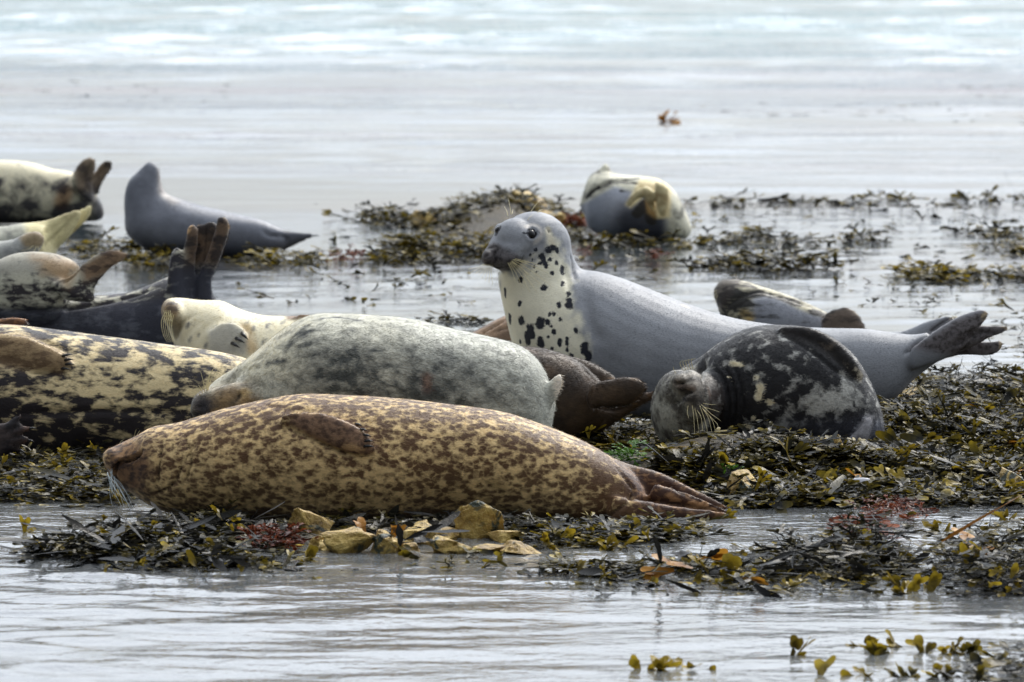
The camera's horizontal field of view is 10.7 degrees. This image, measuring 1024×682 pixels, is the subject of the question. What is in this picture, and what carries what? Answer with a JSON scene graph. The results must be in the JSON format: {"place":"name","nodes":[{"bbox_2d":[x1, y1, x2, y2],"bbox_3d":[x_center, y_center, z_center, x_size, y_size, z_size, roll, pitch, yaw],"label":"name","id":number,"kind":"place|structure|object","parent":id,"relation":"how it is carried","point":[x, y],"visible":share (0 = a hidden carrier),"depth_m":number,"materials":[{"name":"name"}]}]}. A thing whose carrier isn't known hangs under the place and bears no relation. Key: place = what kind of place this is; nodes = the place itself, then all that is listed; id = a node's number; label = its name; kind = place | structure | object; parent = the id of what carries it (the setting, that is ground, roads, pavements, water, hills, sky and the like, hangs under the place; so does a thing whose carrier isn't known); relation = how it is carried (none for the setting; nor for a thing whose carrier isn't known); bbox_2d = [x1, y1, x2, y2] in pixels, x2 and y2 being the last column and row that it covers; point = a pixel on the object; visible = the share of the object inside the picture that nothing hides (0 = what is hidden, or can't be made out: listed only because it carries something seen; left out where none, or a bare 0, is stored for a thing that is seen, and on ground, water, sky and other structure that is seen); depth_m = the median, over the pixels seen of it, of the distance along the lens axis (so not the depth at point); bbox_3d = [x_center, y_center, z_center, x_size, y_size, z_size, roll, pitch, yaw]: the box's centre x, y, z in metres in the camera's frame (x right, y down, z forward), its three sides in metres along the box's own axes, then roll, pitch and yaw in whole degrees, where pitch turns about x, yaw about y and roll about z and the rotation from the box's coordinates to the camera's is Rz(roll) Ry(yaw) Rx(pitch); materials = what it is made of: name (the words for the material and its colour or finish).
{"place":"outdoors","nodes":[
{"label":"outdoors","id":0,"kind":"place"},
{"bbox_2d":[0,0,1023,681],"bbox_3d":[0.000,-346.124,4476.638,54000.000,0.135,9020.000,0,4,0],"label":"sea water","id":1,"kind":"structure","parent":0,"point":[314,108],"depth_m":38.33,"materials":[{"name":"grey liquid"}]},
{"bbox_2d":[0,414,34,458],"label":"grey seal","id":2,"kind":"object","parent":1,"relation":"on","point":[12,437],"visible":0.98,"depth_m":15.48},
{"bbox_2d":[0,231,44,258],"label":"grey seal","id":3,"kind":"object","parent":1,"relation":"on","point":[33,241],"visible":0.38,"depth_m":20.54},
{"bbox_2d":[19,515,35,536],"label":"seaweed sprig","id":4,"kind":"object","parent":1,"relation":"on","point":[26,520],"visible":0.96,"depth_m":13.93,"materials":[{"name":"yellow plant"}]},
{"bbox_2d":[0,206,92,253],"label":"grey seal","id":5,"kind":"object","parent":1,"relation":"on","point":[57,232],"visible":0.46,"depth_m":22.01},
{"bbox_2d":[0,157,112,223],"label":"grey seal","id":6,"kind":"object","parent":1,"relation":"on","point":[31,192],"visible":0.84,"depth_m":27.91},
{"bbox_2d":[0,439,142,511],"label":"seaweed clump","id":7,"kind":"object","parent":1,"relation":"on","point":[50,469],"visible":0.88,"depth_m":14.91,"materials":[{"name":"plant"}]},
{"bbox_2d":[0,217,230,344],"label":"grey seal","id":8,"kind":"object","parent":1,"relation":"on","point":[47,290],"visible":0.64,"depth_m":18.52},
{"bbox_2d":[62,226,175,272],"bbox_3d":[-1.773,-0.426,25.253,0.602,0.131,2.148,-1,5,-17],"label":"seaweed clump","id":9,"kind":"object","parent":1,"relation":"on","point":[153,257],"visible":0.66,"depth_m":25.13,"materials":[{"name":"plant"}]},
{"bbox_2d":[0,316,245,467],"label":"grey seal","id":10,"kind":"object","parent":1,"relation":"on","point":[58,388],"visible":0.59,"depth_m":15.85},
{"bbox_2d":[0,498,317,581],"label":"seaweed clump","id":11,"kind":"object","parent":1,"relation":"on","point":[173,536],"visible":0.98,"depth_m":13.39,"materials":[{"name":"black plant"}]},
{"bbox_2d":[235,522,318,550],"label":"seaweed tuft","id":12,"kind":"object","parent":11,"relation":"on","point":[271,541],"visible":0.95,"depth_m":13.56,"materials":[{"name":"red plant"}]},
{"bbox_2d":[186,549,228,574],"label":"seaweed sprig","id":13,"kind":"object","parent":1,"relation":"on","point":[191,558],"visible":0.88,"depth_m":13.12,"materials":[{"name":"yellow plant"}]},
{"bbox_2d":[124,162,320,258],"bbox_3d":[-1.344,-0.606,25.229,0.914,0.458,0.314,0,4,0],"label":"grey seal","id":14,"kind":"object","parent":1,"relation":"on","point":[155,213],"visible":0.81,"depth_m":25.15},
{"bbox_2d":[161,297,309,358],"bbox_3d":[-0.694,0.053,17.044,0.815,0.387,0.346,0,4,0],"label":"grey seal","id":15,"kind":"object","parent":1,"relation":"on","point":[219,326],"visible":0.31,"depth_m":16.94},
{"bbox_2d":[223,242,344,268],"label":"seaweed clump","id":16,"kind":"object","parent":1,"relation":"on","point":[272,255],"visible":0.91,"depth_m":24.80,"materials":[{"name":"plant"}]},
{"bbox_2d":[297,545,318,565],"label":"seaweed sprig","id":17,"kind":"object","parent":1,"relation":"on","point":[311,551],"visible":0.98,"depth_m":13.34,"materials":[{"name":"plant"}]},
{"bbox_2d":[309,535,323,549],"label":"rock","id":18,"kind":"object","parent":1,"relation":"on","point":[313,541],"visible":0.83,"depth_m":13.58,"materials":[{"name":"stone"}]},
{"bbox_2d":[318,540,331,552],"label":"rock","id":19,"kind":"object","parent":1,"relation":"on","point":[322,547],"visible":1,"depth_m":13.53,"materials":[{"name":"stone"}]},
{"bbox_2d":[319,243,370,261],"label":"seaweed tuft","id":20,"kind":"object","parent":1,"relation":"on","point":[354,253],"visible":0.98,"depth_m":24.96,"materials":[{"name":"plant"}]},
{"bbox_2d":[321,526,375,558],"bbox_3d":[-0.402,0.503,13.512,0.147,0.079,0.088,0,4,0],"label":"rock","id":21,"kind":"object","parent":1,"relation":"on","point":[350,542],"visible":0.99,"depth_m":13.48,"materials":[{"name":"stone"}]},
{"bbox_2d":[189,311,564,427],"bbox_3d":[-0.373,0.160,15.178,1.045,0.486,0.476,0,4,0],"label":"grey seal","id":22,"kind":"object","parent":1,"relation":"on","point":[374,355],"visible":0.56,"depth_m":15.01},
{"bbox_2d":[342,200,415,228],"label":"seaweed clump","id":23,"kind":"object","parent":1,"relation":"on","point":[384,217],"visible":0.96,"depth_m":27.91,"materials":[{"name":"plant"}]},
{"bbox_2d":[370,529,403,560],"bbox_3d":[-0.314,0.505,13.503,0.078,0.077,0.069,2,5,24],"label":"rock","id":24,"kind":"object","parent":1,"relation":"on","point":[381,545],"visible":0.88,"depth_m":13.48,"materials":[{"name":"stone"}]},
{"bbox_2d":[358,230,451,269],"bbox_3d":[-0.499,-0.461,25.603,0.453,0.151,2.073,0,4,0],"label":"seaweed clump","id":25,"kind":"object","parent":1,"relation":"on","point":[417,244],"visible":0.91,"depth_m":25.14,"materials":[{"name":"plant"}]},
{"bbox_2d":[399,540,419,551],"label":"rock","id":26,"kind":"object","parent":1,"relation":"on","point":[413,545],"visible":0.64,"depth_m":13.51,"materials":[{"name":"stone"}]},
{"bbox_2d":[102,393,728,526],"bbox_3d":[-0.253,0.319,14.359,1.658,0.368,0.422,0,4,0],"label":"harbour seal","id":27,"kind":"object","parent":1,"relation":"on","point":[332,454],"visible":0.8,"depth_m":14.23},
{"bbox_2d":[403,519,436,549],"bbox_3d":[-0.236,0.489,13.704,0.079,0.078,0.079,-4,6,-39],"label":"rock","id":28,"kind":"object","parent":1,"relation":"on","point":[408,531],"visible":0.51,"depth_m":13.69,"materials":[{"name":"stone"}]},
{"bbox_2d":[408,210,438,226],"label":"rock","id":29,"kind":"object","parent":1,"relation":"on","point":[419,216],"visible":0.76,"depth_m":27.66,"materials":[{"name":"stone"}]},
{"bbox_2d":[436,526,458,540],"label":"rock","id":30,"kind":"object","parent":1,"relation":"on","point":[454,536],"visible":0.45,"depth_m":13.76,"materials":[{"name":"stone"}]},
{"bbox_2d":[424,535,477,557],"bbox_3d":[-0.125,0.509,13.532,0.123,0.051,0.157,3,6,37],"label":"rock","id":31,"kind":"object","parent":1,"relation":"on","point":[441,544],"visible":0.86,"depth_m":13.48,"materials":[{"name":"stone"}]},
{"bbox_2d":[414,310,493,325],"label":"seaweed clump","id":32,"kind":"object","parent":1,"relation":"on","point":[466,318],"visible":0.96,"depth_m":21.15,"materials":[{"name":"plant"}]},
{"bbox_2d":[427,231,491,260],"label":"seaweed clump","id":33,"kind":"object","parent":1,"relation":"on","point":[466,249],"visible":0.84,"depth_m":25.20,"materials":[{"name":"plant"}]},
{"bbox_2d":[454,500,503,545],"bbox_3d":[-0.085,0.467,13.822,0.130,0.130,0.083,0,4,0],"label":"rock","id":34,"kind":"object","parent":1,"relation":"on","point":[478,519],"visible":0.79,"depth_m":13.79,"materials":[{"name":"stone"}]},
{"bbox_2d":[472,543,504,553],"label":"rock","id":35,"kind":"object","parent":1,"relation":"on","point":[492,547],"visible":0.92,"depth_m":13.50,"materials":[{"name":"stone"}]},
{"bbox_2d":[247,501,737,553],"bbox_3d":[-0.075,0.469,13.761,1.314,0.126,0.983,0,4,0],"label":"seaweed clump","id":36,"kind":"object","parent":1,"relation":"on","point":[671,530],"visible":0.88,"depth_m":13.80,"materials":[{"name":"plant"}]},
{"bbox_2d":[473,316,511,341],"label":"grey seal","id":37,"kind":"object","parent":1,"relation":"on","point":[498,328],"visible":0.06,"depth_m":18.19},
{"bbox_2d":[487,530,523,544],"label":"rock","id":38,"kind":"object","parent":1,"relation":"on","point":[500,536],"visible":0.85,"depth_m":13.72,"materials":[{"name":"stone"}]},
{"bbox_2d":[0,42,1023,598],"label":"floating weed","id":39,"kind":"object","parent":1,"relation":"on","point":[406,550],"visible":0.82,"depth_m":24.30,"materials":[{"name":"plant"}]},
{"bbox_2d":[499,540,544,555],"bbox_3d":[0.017,0.514,13.503,0.108,0.038,0.137,-1,5,-16],"label":"rock","id":40,"kind":"object","parent":1,"relation":"on","point":[512,547],"visible":0.96,"depth_m":13.47,"materials":[{"name":"stone"}]},
{"bbox_2d":[507,189,547,209],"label":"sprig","id":41,"kind":"object","parent":1,"relation":"on","point":[531,199],"visible":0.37,"depth_m":28.28,"materials":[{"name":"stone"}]},
{"bbox_2d":[540,210,565,223],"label":"rock","id":42,"kind":"object","parent":1,"relation":"on","point":[559,214],"visible":0.18,"depth_m":27.34,"materials":[{"name":"stone"}]},
{"bbox_2d":[554,211,586,229],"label":"seaweed tuft","id":43,"kind":"object","parent":1,"relation":"on","point":[575,218],"visible":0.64,"depth_m":27.36,"materials":[{"name":"brown plant"}]},
{"bbox_2d":[572,245,592,259],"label":"seaweed tuft","id":44,"kind":"object","parent":1,"relation":"on","point":[579,246],"visible":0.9,"depth_m":25.14,"materials":[{"name":"plant"}]},
{"bbox_2d":[521,345,653,438],"bbox_3d":[0.043,0.162,16.241,0.795,0.312,0.384,0,4,0],"label":"grey seal","id":45,"kind":"object","parent":1,"relation":"on","point":[594,394],"visible":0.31,"depth_m":16.11,"materials":[{"name":"brown fur"}]},
{"bbox_2d":[598,535,638,554],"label":"seaweed sprig","id":46,"kind":"object","parent":1,"relation":"on","point":[632,539],"visible":1,"depth_m":13.54,"materials":[{"name":"plant"}]},
{"bbox_2d":[579,164,691,239],"bbox_3d":[0.573,-0.663,26.511,0.541,0.389,0.610,1,5,16],"label":"grey seal","id":47,"kind":"object","parent":1,"relation":"on","point":[614,204],"visible":0.88,"depth_m":26.49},
{"bbox_2d":[571,229,711,249],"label":"seaweed clump","id":48,"kind":"object","parent":1,"relation":"on","point":[590,240],"visible":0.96,"depth_m":26.06,"materials":[{"name":"plant"}]},
{"bbox_2d":[628,654,656,673],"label":"seaweed sprig","id":49,"kind":"object","parent":1,"relation":"on","point":[634,662],"visible":1,"depth_m":11.40,"materials":[{"name":"yellow plant"}]},
{"bbox_2d":[646,248,673,259],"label":"seaweed tuft","id":50,"kind":"object","parent":1,"relation":"on","point":[655,256],"visible":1,"depth_m":24.95,"materials":[{"name":"plant"}]},
{"bbox_2d":[650,655,681,673],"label":"seaweed sprig","id":51,"kind":"object","parent":1,"relation":"on","point":[662,663],"visible":1,"depth_m":11.39,"materials":[{"name":"yellow plant"}]},
{"bbox_2d":[658,110,680,121],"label":"seaweed sprig","id":52,"kind":"object","parent":1,"relation":"on","point":[662,118],"visible":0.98,"depth_m":41.96,"materials":[{"name":"brown plant"}]},
{"bbox_2d":[667,655,702,673],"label":"seaweed sprig","id":53,"kind":"object","parent":1,"relation":"on","point":[688,666],"visible":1,"depth_m":11.42,"materials":[{"name":"plant"}]},
{"bbox_2d":[702,665,715,679],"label":"seaweed sprig","id":54,"kind":"object","parent":1,"relation":"on","point":[712,667],"visible":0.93,"depth_m":11.40,"materials":[{"name":"plant"}]},
{"bbox_2d":[471,200,1007,419],"bbox_3d":[0.706,-0.097,17.044,1.684,0.709,0.441,0,4,0],"label":"grey seal","id":55,"kind":"object","parent":1,"relation":"on","point":[555,297],"visible":0.66,"depth_m":16.92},
{"bbox_2d":[666,245,847,273],"bbox_3d":[1.133,-0.360,24.458,0.762,0.138,0.706,-4,6,-43],"label":"seaweed clump","id":56,"kind":"object","parent":1,"relation":"on","point":[747,261],"visible":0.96,"depth_m":24.42,"materials":[{"name":"plant"}]},
{"bbox_2d":[713,278,865,328],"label":"grey seal","id":57,"kind":"object","parent":1,"relation":"on","point":[742,300],"visible":0.6,"depth_m":19.77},
{"bbox_2d":[688,225,892,246],"bbox_3d":[1.346,-0.501,26.407,0.997,0.118,0.836,0,4,0],"label":"seaweed clump","id":58,"kind":"object","parent":1,"relation":"on","point":[767,236],"visible":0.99,"depth_m":26.33,"materials":[{"name":"plant"}]},
{"bbox_2d":[775,572,811,592],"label":"seaweed sprig","id":59,"kind":"object","parent":1,"relation":"on","point":[790,582],"visible":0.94,"depth_m":12.80,"materials":[{"name":"plant"}]},
{"bbox_2d":[571,355,1023,516],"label":"seaweed bed","id":60,"kind":"object","parent":1,"relation":"on","point":[789,471],"visible":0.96,"depth_m":15.23,"materials":[{"name":"plant"}]},
{"bbox_2d":[699,463,743,476],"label":"seaweed tuft","id":61,"kind":"object","parent":60,"relation":"on","point":[729,466],"visible":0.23,"depth_m":14.98,"materials":[{"name":"green plant"}]},
{"bbox_2d":[727,469,755,508],"bbox_3d":[0.620,0.401,14.743,0.085,0.104,0.106,0,4,0],"label":"rock","id":62,"kind":"object","parent":60,"relation":"on","point":[748,486],"visible":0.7,"depth_m":14.72,"materials":[{"name":"stone"}]},
{"bbox_2d":[650,324,884,444],"bbox_3d":[0.745,0.160,15.979,0.723,0.420,0.452,-1,5,-16],"label":"grey seal","id":63,"kind":"object","parent":60,"relation":"on","point":[817,383],"visible":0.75,"depth_m":15.84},
{"bbox_2d":[853,478,871,482],"bbox_3d":[0.952,0.382,14.837,0.059,0.018,0.012,0,4,0],"label":"shell","id":64,"kind":"object","parent":60,"relation":"on","point":[863,479],"visible":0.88,"depth_m":14.84},
{"bbox_2d":[999,467,1023,488],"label":"rock","id":65,"kind":"object","parent":60,"relation":"on","point":[1004,474],"visible":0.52,"depth_m":14.87,"materials":[{"name":"stone"}]},
{"bbox_2d":[790,634,815,657],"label":"seaweed sprig","id":66,"kind":"object","parent":1,"relation":"on","point":[796,642],"visible":1,"depth_m":11.64,"materials":[{"name":"yellow plant"}]},
{"bbox_2d":[814,655,835,679],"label":"seaweed sprig","id":67,"kind":"object","parent":1,"relation":"on","point":[821,666],"visible":1,"depth_m":11.34,"materials":[{"name":"yellow plant"}]},
{"bbox_2d":[819,434,842,445],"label":"rock","id":68,"kind":"object","parent":1,"relation":"on","point":[836,441],"visible":0.12,"depth_m":15.57,"materials":[{"name":"stone"}]},
{"bbox_2d":[845,635,878,649],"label":"seaweed sprig","id":69,"kind":"object","parent":1,"relation":"on","point":[868,637],"visible":0.64,"depth_m":11.75,"materials":[{"name":"plant"}]},
{"bbox_2d":[826,512,899,540],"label":"seaweed tuft","id":70,"kind":"object","parent":1,"relation":"on","point":[869,519],"visible":0.3,"depth_m":13.78,"materials":[{"name":"red plant"}]},
{"bbox_2d":[859,640,890,658],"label":"seaweed sprig","id":71,"kind":"object","parent":1,"relation":"on","point":[875,649],"visible":1,"depth_m":11.62,"materials":[{"name":"yellow plant"}]},
{"bbox_2d":[845,494,939,521],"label":"seaweed tuft","id":72,"kind":"object","parent":1,"relation":"on","point":[892,506],"visible":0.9,"depth_m":14.23,"materials":[{"name":"red plant"}]},
{"bbox_2d":[885,629,905,651],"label":"seaweed sprig","id":73,"kind":"object","parent":1,"relation":"on","point":[890,641],"visible":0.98,"depth_m":11.73,"materials":[{"name":"plant"}]},
{"bbox_2d":[879,661,920,681],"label":"seaweed sprig","id":74,"kind":"object","parent":1,"relation":"on","point":[911,671],"visible":1,"depth_m":11.29,"materials":[{"name":"plant"}]},
{"bbox_2d":[898,386,924,399],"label":"rock","id":75,"kind":"object","parent":1,"relation":"on","point":[914,389],"visible":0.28,"depth_m":17.25,"materials":[{"name":"stone"}]},
{"bbox_2d":[886,570,941,596],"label":"seaweed sprig","id":76,"kind":"object","parent":1,"relation":"on","point":[913,585],"visible":1,"depth_m":12.72,"materials":[{"name":"yellow plant"}]},
{"bbox_2d":[905,634,962,663],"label":"seaweed sprig","id":77,"kind":"object","parent":1,"relation":"on","point":[917,641],"visible":0.98,"depth_m":11.65,"materials":[{"name":"yellow plant"}]},
{"bbox_2d":[922,519,952,534],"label":"seaweed sprig","id":78,"kind":"object","parent":1,"relation":"on","point":[926,524],"visible":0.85,"depth_m":13.96,"materials":[{"name":"yellow plant"}]},
{"bbox_2d":[879,255,997,284],"bbox_3d":[1.873,-0.302,23.769,0.526,0.120,0.840,0,4,0],"label":"seaweed clump","id":79,"kind":"object","parent":1,"relation":"on","point":[942,273],"visible":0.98,"depth_m":23.71,"materials":[{"name":"plant"}]},
{"bbox_2d":[921,663,961,681],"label":"seaweed sprig","id":80,"kind":"object","parent":1,"relation":"on","point":[937,666],"visible":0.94,"depth_m":11.27,"materials":[{"name":"green plant"}]},
{"bbox_2d":[937,636,965,656],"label":"seaweed sprig","id":81,"kind":"object","parent":1,"relation":"on","point":[943,649],"visible":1,"depth_m":11.64,"materials":[{"name":"plant"}]},
{"bbox_2d":[956,639,982,658],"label":"seaweed sprig","id":82,"kind":"object","parent":1,"relation":"on","point":[969,647],"visible":0.96,"depth_m":11.63,"materials":[{"name":"yellow plant"}]},
{"bbox_2d":[926,640,1023,681],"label":"seaweed clump","id":83,"kind":"object","parent":1,"relation":"on","point":[976,660],"visible":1,"depth_m":11.29,"materials":[{"name":"plant"}]},
{"bbox_2d":[939,220,1023,242],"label":"seaweed clump","id":84,"kind":"object","parent":1,"relation":"on","point":[992,230],"visible":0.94,"depth_m":26.95,"materials":[{"name":"plant"}]},
{"bbox_2d":[971,262,1023,285],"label":"seaweed clump","id":85,"kind":"object","parent":1,"relation":"on","point":[1017,274],"visible":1,"depth_m":23.65,"materials":[{"name":"green plant"}]},
{"bbox_2d":[972,237,1023,254],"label":"seaweed clump","id":86,"kind":"object","parent":1,"relation":"on","point":[1013,244],"visible":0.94,"depth_m":25.74,"materials":[{"name":"green plant"}]},
{"bbox_2d":[989,508,1016,523],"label":"seaweed sprig","id":87,"kind":"object","parent":1,"relation":"on","point":[1001,515],"visible":0.85,"depth_m":14.22,"materials":[{"name":"yellow plant"}]},
{"bbox_2d":[0,178,1023,681],"bbox_3d":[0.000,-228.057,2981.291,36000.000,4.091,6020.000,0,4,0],"label":"seabed","id":88,"kind":"structure","parent":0,"point":[260,630],"depth_m":12.59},
{"bbox_2d":[288,508,334,535],"bbox_3d":[-0.507,0.469,13.805,0.104,0.102,0.077,-4,6,-42],"label":"rock","id":89,"kind":"object","parent":88,"relation":"on","point":[310,519],"visible":0.67,"depth_m":13.78,"materials":[{"name":"stone"}]},
{"bbox_2d":[407,182,594,241],"bbox_3d":[-0.028,-0.725,28.524,1.020,0.264,4.728,0,4,0],"label":"seaweed clump","id":90,"kind":"object","parent":88,"relation":"on","point":[461,209],"visible":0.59,"depth_m":27.75,"materials":[{"name":"brown plant"}]},
{"bbox_2d":[603,439,651,465],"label":"seaweed tuft","id":91,"kind":"object","parent":88,"relation":"on","point":[626,451],"visible":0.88,"depth_m":15.29,"materials":[{"name":"green plant"}]},
{"bbox_2d":[520,501,951,611],"bbox_3d":[0.726,0.515,13.111,1.271,0.197,0.940,-4,6,-40],"label":"seaweed clump","id":92,"kind":"object","parent":88,"relation":"on","point":[859,558],"visible":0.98,"depth_m":13.03,"materials":[{"name":"black plant"}]},
{"bbox_2d":[687,553,746,587],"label":"seaweed sprig","id":93,"kind":"object","parent":92,"relation":"on","point":[731,560],"visible":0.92,"depth_m":12.96,"materials":[{"name":"plant"}]},
{"bbox_2d":[834,666,872,681],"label":"seaweed sprig","id":94,"kind":"object","parent":88,"relation":"on","point":[845,673],"visible":0.99,"depth_m":11.30,"materials":[{"name":"yellow plant"}]},
{"bbox_2d":[882,493,1023,605],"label":"seaweed clump","id":95,"kind":"object","parent":88,"relation":"on","point":[973,557],"visible":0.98,"depth_m":12.92,"materials":[{"name":"black plant"}]}
]}

